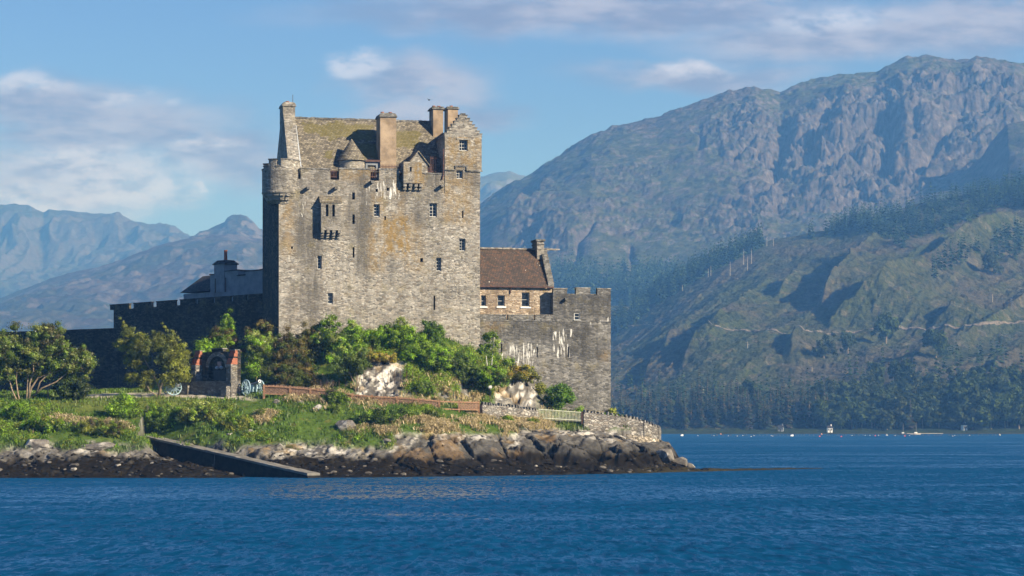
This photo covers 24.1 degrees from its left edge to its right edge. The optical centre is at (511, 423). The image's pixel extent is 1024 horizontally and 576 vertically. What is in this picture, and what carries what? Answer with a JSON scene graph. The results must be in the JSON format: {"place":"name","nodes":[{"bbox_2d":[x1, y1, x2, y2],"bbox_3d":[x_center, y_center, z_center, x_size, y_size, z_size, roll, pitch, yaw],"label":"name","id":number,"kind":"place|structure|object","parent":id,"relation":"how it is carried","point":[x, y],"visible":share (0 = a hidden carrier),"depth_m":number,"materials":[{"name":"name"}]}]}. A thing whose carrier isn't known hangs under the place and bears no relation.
{"place":"outdoors","nodes":[
{"label":"outdoors","id":0,"kind":"place"},
{"bbox_2d":[0,203,189,297],"bbox_3d":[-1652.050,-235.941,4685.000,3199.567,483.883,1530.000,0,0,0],"label":"mountain","id":1,"kind":"structure","parent":0,"point":[37,246],"depth_m":4985.68,"materials":[{"name":"stone"}]},
{"bbox_2d":[0,234,262,331],"bbox_3d":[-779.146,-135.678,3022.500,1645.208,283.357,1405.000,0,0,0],"label":"moorland hill","id":2,"kind":"structure","parent":0,"point":[83,299],"depth_m":3139.95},
{"bbox_2d":[188,214,262,238],"bbox_3d":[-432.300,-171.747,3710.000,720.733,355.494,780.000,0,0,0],"label":"rocky peak","id":3,"kind":"structure","parent":0,"point":[241,225],"depth_m":3881.30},
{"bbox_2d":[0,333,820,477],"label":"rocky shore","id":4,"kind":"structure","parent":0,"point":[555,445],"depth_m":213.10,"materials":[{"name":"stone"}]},
{"bbox_2d":[0,401,38,421],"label":"bush","id":5,"kind":"object","parent":4,"relation":"on","point":[18,411],"visible":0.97,"depth_m":211.63,"materials":[{"name":"green plant"}]},
{"bbox_2d":[24,439,48,448],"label":"boulder","id":6,"kind":"object","parent":4,"relation":"on","point":[38,443],"visible":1,"depth_m":204.98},
{"bbox_2d":[20,414,66,433],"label":"bush","id":7,"kind":"object","parent":4,"relation":"on","point":[45,424],"visible":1,"depth_m":208.20,"materials":[{"name":"green plant"}]},
{"bbox_2d":[0,319,98,399],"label":"elder tree","id":8,"kind":"object","parent":4,"relation":"on","point":[19,355],"visible":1,"depth_m":221.79,"materials":[{"name":"green plant"}]},
{"bbox_2d":[0,328,114,390],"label":"wall","id":9,"kind":"structure","parent":4,"relation":"on","point":[98,343],"depth_m":268.00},
{"bbox_2d":[51,372,95,399],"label":"shrub","id":10,"kind":"object","parent":4,"relation":"on","point":[61,388],"visible":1,"depth_m":221.85,"materials":[{"name":"green plant"}]},
{"bbox_2d":[81,442,115,450],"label":"boulder","id":11,"kind":"object","parent":4,"relation":"on","point":[100,446],"visible":1,"depth_m":205.67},
{"bbox_2d":[70,416,131,437],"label":"bush","id":12,"kind":"object","parent":4,"relation":"on","point":[112,426],"visible":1,"depth_m":208.81,"materials":[{"name":"green plant"}]},
{"bbox_2d":[103,391,144,419],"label":"bush","id":13,"kind":"object","parent":4,"relation":"on","point":[124,406],"visible":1,"depth_m":213.56,"materials":[{"name":"green plant"}]},
{"bbox_2d":[112,316,193,396],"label":"hawthorn tree","id":14,"kind":"object","parent":4,"relation":"on","point":[170,355],"visible":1,"depth_m":222.95,"materials":[{"name":"green plant"}]},
{"bbox_2d":[143,399,180,431],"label":"bush","id":15,"kind":"object","parent":4,"relation":"on","point":[157,417],"visible":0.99,"depth_m":214.77,"materials":[{"name":"green plant"}]},
{"bbox_2d":[109,293,262,388],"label":"curtain wall","id":16,"kind":"structure","parent":4,"relation":"on","point":[189,322],"depth_m":255.30,"materials":[{"name":"stone"}]},
{"bbox_2d":[168,396,232,423],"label":"bush","id":17,"kind":"object","parent":4,"relation":"on","point":[186,412],"visible":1,"depth_m":213.31,"materials":[{"name":"green plant"}]},
{"bbox_2d":[193,337,216,353],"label":"bush","id":18,"kind":"object","parent":4,"relation":"on","point":[202,345],"visible":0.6,"depth_m":229.76,"materials":[{"name":"green plant"}]},
{"bbox_2d":[179,348,240,397],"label":"stone memorial","id":19,"kind":"object","parent":4,"relation":"on","point":[216,372],"visible":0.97,"depth_m":223.36,"materials":[{"name":"grey stone"}]},
{"bbox_2d":[181,250,262,303],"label":"harled house","id":20,"kind":"structure","parent":4,"relation":"on","point":[227,278],"depth_m":254.94,"materials":[{"name":"paint"}]},
{"bbox_2d":[203,325,251,358],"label":"bush","id":21,"kind":"object","parent":4,"relation":"on","point":[220,337],"visible":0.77,"depth_m":231.61,"materials":[{"name":"green plant"}]},
{"bbox_2d":[218,307,236,347],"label":"sapling","id":22,"kind":"object","parent":4,"relation":"on","point":[224,321],"visible":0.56,"depth_m":234.90,"materials":[{"name":"green plant"}]},
{"bbox_2d":[146,436,320,477],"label":"slipway","id":23,"kind":"structure","parent":4,"relation":"on","point":[236,464],"depth_m":206.33,"materials":[{"name":"concrete"}]},
{"bbox_2d":[220,410,256,432],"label":"bush","id":24,"kind":"object","parent":4,"relation":"on","point":[235,421],"visible":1,"depth_m":211.28,"materials":[{"name":"green plant"}]},
{"bbox_2d":[241,379,263,395],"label":"field gun","id":25,"kind":"object","parent":4,"relation":"on","point":[251,387],"visible":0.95,"depth_m":221.30,"materials":[{"name":"blue paint"}]},
{"bbox_2d":[245,362,262,378],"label":"bush","id":26,"kind":"object","parent":4,"relation":"on","point":[253,369],"visible":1,"depth_m":222.21,"materials":[{"name":"green plant"}]},
{"bbox_2d":[0,342,515,447],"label":"undergrowth","id":27,"kind":"object","parent":4,"relation":"on","point":[421,369],"visible":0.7,"depth_m":220.05,"materials":[{"name":"green plant"}]},
{"bbox_2d":[242,331,277,383],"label":"tree","id":28,"kind":"object","parent":4,"relation":"on","point":[259,342],"visible":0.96,"depth_m":225.86,"materials":[{"name":"green plant"}]},
{"bbox_2d":[244,318,277,350],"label":"bush","id":29,"kind":"object","parent":4,"relation":"on","point":[267,327],"visible":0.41,"depth_m":231.10,"materials":[{"name":"green plant"}]},
{"bbox_2d":[261,325,311,369],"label":"evergreen bush","id":30,"kind":"object","parent":4,"relation":"on","point":[296,348],"visible":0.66,"depth_m":225.83,"materials":[{"name":"green plant"}]},
{"bbox_2d":[257,357,322,389],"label":"evergreen bush","id":31,"kind":"object","parent":4,"relation":"on","point":[285,373],"visible":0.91,"depth_m":222.78,"materials":[{"name":"green plant"}]},
{"bbox_2d":[293,321,334,365],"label":"evergreen bush","id":32,"kind":"object","parent":4,"relation":"on","point":[310,341],"visible":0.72,"depth_m":227.62,"materials":[{"name":"green plant"}]},
{"bbox_2d":[0,329,629,453],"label":"rough grass","id":33,"kind":"structure","parent":4,"relation":"on","point":[38,397],"depth_m":215.96,"materials":[{"name":"green plant"}]},
{"bbox_2d":[33,370,606,435],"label":"dry grass","id":34,"kind":"structure","parent":4,"relation":"on","point":[435,424],"depth_m":218.52,"materials":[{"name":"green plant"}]},
{"bbox_2d":[320,388,350,404],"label":"bush","id":35,"kind":"object","parent":4,"relation":"on","point":[337,396],"visible":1,"depth_m":217.46,"materials":[{"name":"green plant"}]},
{"bbox_2d":[309,313,372,366],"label":"elder bush","id":36,"kind":"object","parent":4,"relation":"on","point":[336,342],"visible":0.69,"depth_m":227.20,"materials":[{"name":"green plant"}]},
{"bbox_2d":[328,347,372,391],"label":"tree","id":37,"kind":"object","parent":4,"relation":"on","point":[347,363],"visible":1,"depth_m":222.04,"materials":[{"name":"green plant"}]},
{"bbox_2d":[0,451,708,476],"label":"shore stones","id":38,"kind":"object","parent":4,"relation":"on","point":[324,461],"visible":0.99,"depth_m":206.27,"materials":[{"name":"stone"}]},
{"bbox_2d":[263,384,479,413],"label":"wall","id":39,"kind":"structure","parent":4,"relation":"on","point":[282,389],"depth_m":219.94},
{"bbox_2d":[262,101,482,349],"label":"castle keep","id":40,"kind":"structure","parent":4,"relation":"on","point":[371,224],"depth_m":234.93,"materials":[{"name":"stone"}]},
{"bbox_2d":[352,405,399,425],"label":"bush","id":41,"kind":"object","parent":4,"relation":"on","point":[381,416],"visible":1,"depth_m":212.93,"materials":[{"name":"green plant"}]},
{"bbox_2d":[366,351,397,362],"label":"bush","id":42,"kind":"object","parent":4,"relation":"on","point":[381,357],"visible":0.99,"depth_m":225.47,"materials":[{"name":"yellow plant"}]},
{"bbox_2d":[369,320,427,349],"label":"bush","id":43,"kind":"object","parent":4,"relation":"on","point":[389,336],"visible":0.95,"depth_m":228.17,"materials":[{"name":"green plant"}]},
{"bbox_2d":[395,406,421,416],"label":"bush","id":44,"kind":"object","parent":4,"relation":"on","point":[403,410],"visible":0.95,"depth_m":215.03,"materials":[{"name":"green plant"}]},
{"bbox_2d":[397,337,439,367],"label":"bush","id":45,"kind":"object","parent":4,"relation":"on","point":[414,349],"visible":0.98,"depth_m":226.56,"materials":[{"name":"green plant"}]},
{"bbox_2d":[411,379,436,396],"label":"bush","id":46,"kind":"object","parent":4,"relation":"on","point":[424,388],"visible":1,"depth_m":223.49,"materials":[{"name":"green plant"}]},
{"bbox_2d":[418,319,448,347],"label":"bush","id":47,"kind":"object","parent":4,"relation":"on","point":[434,334],"visible":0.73,"depth_m":230.99,"materials":[{"name":"green plant"}]},
{"bbox_2d":[420,346,454,370],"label":"bush","id":48,"kind":"object","parent":4,"relation":"on","point":[441,357],"visible":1,"depth_m":226.24,"materials":[{"name":"green plant"}]},
{"bbox_2d":[445,355,481,382],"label":"bush","id":49,"kind":"object","parent":4,"relation":"on","point":[461,368],"visible":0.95,"depth_m":228.69,"materials":[{"name":"green plant"}]},
{"bbox_2d":[465,364,496,392],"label":"bush","id":50,"kind":"object","parent":4,"relation":"on","point":[474,380],"visible":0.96,"depth_m":229.60,"materials":[{"name":"green plant"}]},
{"bbox_2d":[476,329,502,388],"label":"birch tree","id":51,"kind":"object","parent":4,"relation":"on","point":[487,337],"visible":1,"depth_m":230.66,"materials":[{"name":"green plant"}]},
{"bbox_2d":[475,364,509,388],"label":"bush","id":52,"kind":"object","parent":4,"relation":"on","point":[491,372],"visible":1,"depth_m":228.95,"materials":[{"name":"green plant"}]},
{"bbox_2d":[480,402,538,418],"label":"roadside wall","id":53,"kind":"structure","parent":4,"relation":"on","point":[498,410],"depth_m":226.03,"materials":[{"name":"stone"}]},
{"bbox_2d":[480,239,559,319],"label":"hall house","id":54,"kind":"structure","parent":4,"relation":"on","point":[516,280],"depth_m":239.94,"materials":[{"name":"stone"}]},
{"bbox_2d":[503,363,541,383],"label":"bush","id":55,"kind":"object","parent":4,"relation":"on","point":[523,372],"visible":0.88,"depth_m":234.69,"materials":[{"name":"yellow plant"}]},
{"bbox_2d":[480,287,610,412],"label":"bastion wall","id":56,"kind":"structure","parent":4,"relation":"on","point":[567,340],"depth_m":239.40,"materials":[{"name":"stone"}]},
{"bbox_2d":[540,381,578,409],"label":"bush","id":57,"kind":"object","parent":4,"relation":"on","point":[559,396],"visible":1,"depth_m":233.94,"materials":[{"name":"green plant"}]},
{"bbox_2d":[539,409,582,423],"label":"gate railing","id":58,"kind":"object","parent":4,"relation":"on","point":[566,419],"visible":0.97,"depth_m":230.50,"materials":[{"name":"metal"}]},
{"bbox_2d":[582,410,660,442],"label":"point wall","id":59,"kind":"structure","parent":4,"relation":"on","point":[643,430],"depth_m":232.89,"materials":[{"name":"stone"}]},
{"bbox_2d":[656,449,673,461],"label":"boulder","id":60,"kind":"object","parent":4,"relation":"on","point":[666,455],"visible":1,"depth_m":227.80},
{"bbox_2d":[480,171,525,203],"bbox_3d":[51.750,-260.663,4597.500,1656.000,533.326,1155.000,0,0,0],"label":"distant ridge","id":61,"kind":"structure","parent":0,"point":[491,184],"depth_m":4944.25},
{"bbox_2d":[0,434,1023,575],"bbox_3d":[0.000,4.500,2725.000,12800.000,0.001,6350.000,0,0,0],"label":"water","id":62,"kind":"structure","parent":0,"point":[901,505],"depth_m":113.09,"materials":[{"name":"blue liquid"}]},
{"bbox_2d":[0,0,1023,235],"label":"sky","id":63,"kind":"structure","parent":0,"point":[145,111],"materials":[{"name":"blue"}]},
{"bbox_2d":[480,54,1023,315],"bbox_3d":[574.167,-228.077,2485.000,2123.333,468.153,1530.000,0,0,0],"label":"mountain","id":64,"kind":"structure","parent":0,"point":[686,182],"depth_m":2740.41,"materials":[{"name":"stone"}]},
{"bbox_2d":[551,249,687,305],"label":"valley forest","id":65,"kind":"object","parent":64,"relation":"on","point":[565,276],"visible":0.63,"depth_m":2296.84,"materials":[{"name":"plant"}]},
{"bbox_2d":[611,185,1023,433],"bbox_3d":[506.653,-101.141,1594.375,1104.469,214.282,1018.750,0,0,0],"label":"hillside","id":66,"kind":"structure","parent":0,"point":[851,280],"depth_m":1448.05,"materials":[{"name":"plant"}]},
{"bbox_2d":[711,391,721,428],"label":"conifer","id":67,"kind":"object","parent":66,"relation":"on","point":[715,422],"visible":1,"depth_m":1114.38,"materials":[{"name":"green plant"}]},
{"bbox_2d":[742,392,753,429],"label":"conifer","id":68,"kind":"object","parent":66,"relation":"on","point":[749,423],"visible":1,"depth_m":1109.18,"materials":[{"name":"green plant"}]},
{"bbox_2d":[739,379,759,399],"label":"hillside tree","id":69,"kind":"object","parent":66,"relation":"on","point":[749,386],"visible":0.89,"depth_m":1170.07,"materials":[{"name":"green plant"}]},
{"bbox_2d":[753,387,761,428],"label":"conifer","id":70,"kind":"object","parent":66,"relation":"on","point":[757,425],"visible":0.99,"depth_m":1112.72,"materials":[{"name":"green plant"}]},
{"bbox_2d":[782,390,792,427],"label":"conifer","id":71,"kind":"object","parent":66,"relation":"on","point":[788,420],"visible":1,"depth_m":1111.35,"materials":[{"name":"green plant"}]},
{"bbox_2d":[804,388,814,427],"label":"conifer","id":72,"kind":"object","parent":66,"relation":"on","point":[809,420],"visible":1,"depth_m":1110.02,"materials":[{"name":"green plant"}]},
{"bbox_2d":[611,167,1023,404],"bbox_3d":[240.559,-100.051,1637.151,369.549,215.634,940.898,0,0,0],"label":"forest","id":73,"kind":"object","parent":66,"relation":"on","point":[661,290],"visible":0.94,"depth_m":1836.25,"materials":[{"name":"plant"}]},
{"bbox_2d":[802,399,832,425],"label":"broadleaf tree","id":74,"kind":"object","parent":66,"relation":"on","point":[820,406],"visible":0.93,"depth_m":1109.57,"materials":[{"name":"green plant"}]},
{"bbox_2d":[804,383,834,406],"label":"broadleaf tree","id":75,"kind":"object","parent":66,"relation":"on","point":[820,391],"visible":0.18,"depth_m":1134.25,"materials":[{"name":"green plant"}]},
{"bbox_2d":[805,376,835,401],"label":"broadleaf tree","id":76,"kind":"object","parent":66,"relation":"on","point":[819,385],"visible":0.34,"depth_m":1138.86,"materials":[{"name":"green plant"}]},
{"bbox_2d":[811,331,837,357],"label":"hillside tree","id":77,"kind":"object","parent":66,"relation":"on","point":[821,349],"visible":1,"depth_m":1295.70,"materials":[{"name":"green plant"}]},
{"bbox_2d":[817,410,844,427],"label":"broadleaf tree","id":78,"kind":"object","parent":66,"relation":"on","point":[824,416],"visible":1,"depth_m":1102.00,"materials":[{"name":"green plant"}]},
{"bbox_2d":[830,400,850,428],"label":"broadleaf tree","id":79,"kind":"object","parent":66,"relation":"on","point":[841,406],"visible":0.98,"depth_m":1105.92,"materials":[{"name":"green plant"}]},
{"bbox_2d":[840,330,856,353],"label":"hillside tree","id":80,"kind":"object","parent":66,"relation":"on","point":[848,340],"visible":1,"depth_m":1308.36,"materials":[{"name":"green plant"}]},
{"bbox_2d":[836,397,865,428],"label":"broadleaf tree","id":81,"kind":"object","parent":66,"relation":"on","point":[851,404],"visible":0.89,"depth_m":1108.01,"materials":[{"name":"green plant"}]},
{"bbox_2d":[849,401,871,427],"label":"broadleaf tree","id":82,"kind":"object","parent":66,"relation":"on","point":[860,410],"visible":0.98,"depth_m":1105.62,"materials":[{"name":"green plant"}]},
{"bbox_2d":[852,383,874,401],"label":"broadleaf tree","id":83,"kind":"object","parent":66,"relation":"on","point":[864,392],"visible":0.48,"depth_m":1129.88,"materials":[{"name":"green plant"}]},
{"bbox_2d":[863,406,879,427],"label":"broadleaf tree","id":84,"kind":"object","parent":66,"relation":"on","point":[874,410],"visible":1,"depth_m":1104.86,"materials":[{"name":"green plant"}]},
{"bbox_2d":[866,361,885,383],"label":"hillside tree","id":85,"kind":"object","parent":66,"relation":"on","point":[878,371],"visible":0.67,"depth_m":1179.66,"materials":[{"name":"green plant"}]},
{"bbox_2d":[870,312,901,343],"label":"hillside tree","id":86,"kind":"object","parent":66,"relation":"on","point":[886,324],"visible":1,"depth_m":1342.63,"materials":[{"name":"green plant"}]},
{"bbox_2d":[877,404,895,430],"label":"broadleaf tree","id":87,"kind":"object","parent":66,"relation":"on","point":[885,412],"visible":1,"depth_m":1102.23,"materials":[{"name":"green plant"}]},
{"bbox_2d":[875,392,914,428],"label":"broadleaf tree","id":88,"kind":"object","parent":66,"relation":"on","point":[901,422],"visible":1,"depth_m":1104.24,"materials":[{"name":"green plant"}]},
{"bbox_2d":[885,390,913,427],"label":"broadleaf tree","id":89,"kind":"object","parent":66,"relation":"on","point":[901,402],"visible":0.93,"depth_m":1103.32,"materials":[{"name":"green plant"}]},
{"bbox_2d":[889,379,912,395],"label":"broadleaf tree","id":90,"kind":"object","parent":66,"relation":"on","point":[901,386],"visible":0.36,"depth_m":1141.43,"materials":[{"name":"green plant"}]},
{"bbox_2d":[887,358,915,380],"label":"hillside tree","id":91,"kind":"object","parent":66,"relation":"on","point":[896,370],"visible":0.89,"depth_m":1192.99,"materials":[{"name":"green plant"}]},
{"bbox_2d":[897,368,923,391],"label":"broadleaf tree","id":92,"kind":"object","parent":66,"relation":"on","point":[913,380],"visible":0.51,"depth_m":1154.21,"materials":[{"name":"green plant"}]},
{"bbox_2d":[914,395,934,427],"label":"broadleaf tree","id":93,"kind":"object","parent":66,"relation":"on","point":[929,409],"visible":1,"depth_m":1104.95,"materials":[{"name":"green plant"}]},
{"bbox_2d":[909,394,942,426],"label":"broadleaf tree","id":94,"kind":"object","parent":66,"relation":"on","point":[921,411],"visible":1,"depth_m":1105.19,"materials":[{"name":"green plant"}]},
{"bbox_2d":[922,329,950,357],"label":"hillside tree","id":95,"kind":"object","parent":66,"relation":"on","point":[931,338],"visible":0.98,"depth_m":1249.93,"materials":[{"name":"green plant"}]},
{"bbox_2d":[941,404,966,428],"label":"broadleaf tree","id":96,"kind":"object","parent":66,"relation":"on","point":[952,422],"visible":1,"depth_m":1103.84,"materials":[{"name":"green plant"}]},
{"bbox_2d":[944,376,971,393],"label":"broadleaf tree","id":97,"kind":"object","parent":66,"relation":"on","point":[964,383],"visible":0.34,"depth_m":1125.72,"materials":[{"name":"green plant"}]},
{"bbox_2d":[950,400,971,417],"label":"broadleaf tree","id":98,"kind":"object","parent":66,"relation":"on","point":[958,413],"visible":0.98,"depth_m":1102.28,"materials":[{"name":"green plant"}]},
{"bbox_2d":[943,384,992,428],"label":"broadleaf tree","id":99,"kind":"object","parent":66,"relation":"on","point":[955,396],"visible":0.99,"depth_m":1104.04,"materials":[{"name":"green plant"}]},
{"bbox_2d":[957,395,982,428],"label":"broadleaf tree","id":100,"kind":"object","parent":66,"relation":"on","point":[970,417],"visible":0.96,"depth_m":1100.20,"materials":[{"name":"green plant"}]},
{"bbox_2d":[966,365,986,377],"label":"broadleaf tree","id":101,"kind":"object","parent":66,"relation":"on","point":[975,371],"visible":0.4,"depth_m":1169.69,"materials":[{"name":"green plant"}]},
{"bbox_2d":[974,398,1010,428],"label":"broadleaf tree","id":102,"kind":"object","parent":66,"relation":"on","point":[984,411],"visible":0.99,"depth_m":1099.83,"materials":[{"name":"green plant"}]},
{"bbox_2d":[981,249,1003,274],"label":"hillside tree","id":103,"kind":"object","parent":66,"relation":"on","point":[989,260],"visible":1,"depth_m":1565.84,"materials":[{"name":"green plant"}]},
{"bbox_2d":[980,376,1015,394],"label":"broadleaf tree","id":104,"kind":"object","parent":66,"relation":"on","point":[996,385],"visible":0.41,"depth_m":1122.64,"materials":[{"name":"green plant"}]},
{"bbox_2d":[987,366,1020,384],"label":"broadleaf tree","id":105,"kind":"object","parent":66,"relation":"on","point":[1010,371],"visible":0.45,"depth_m":1154.91,"materials":[{"name":"green plant"}]},
{"bbox_2d":[991,394,1023,427],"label":"broadleaf tree","id":106,"kind":"object","parent":66,"relation":"on","point":[1005,406],"visible":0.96,"depth_m":1102.13,"materials":[{"name":"green plant"}]},
{"bbox_2d":[1007,401,1023,428],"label":"broadleaf tree","id":107,"kind":"object","parent":66,"relation":"on","point":[1012,415],"visible":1,"depth_m":1101.71,"materials":[{"name":"green plant"}]},
{"bbox_2d":[631,320,1023,334],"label":"forest road","id":108,"kind":"structure","parent":0,"point":[978,324],"depth_m":1378.25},
{"bbox_2d":[884,121,1023,212],"bbox_3d":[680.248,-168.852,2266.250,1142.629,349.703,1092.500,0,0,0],"label":"mountain spur","id":109,"kind":"structure","parent":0,"point":[1005,149],"depth_m":2565.32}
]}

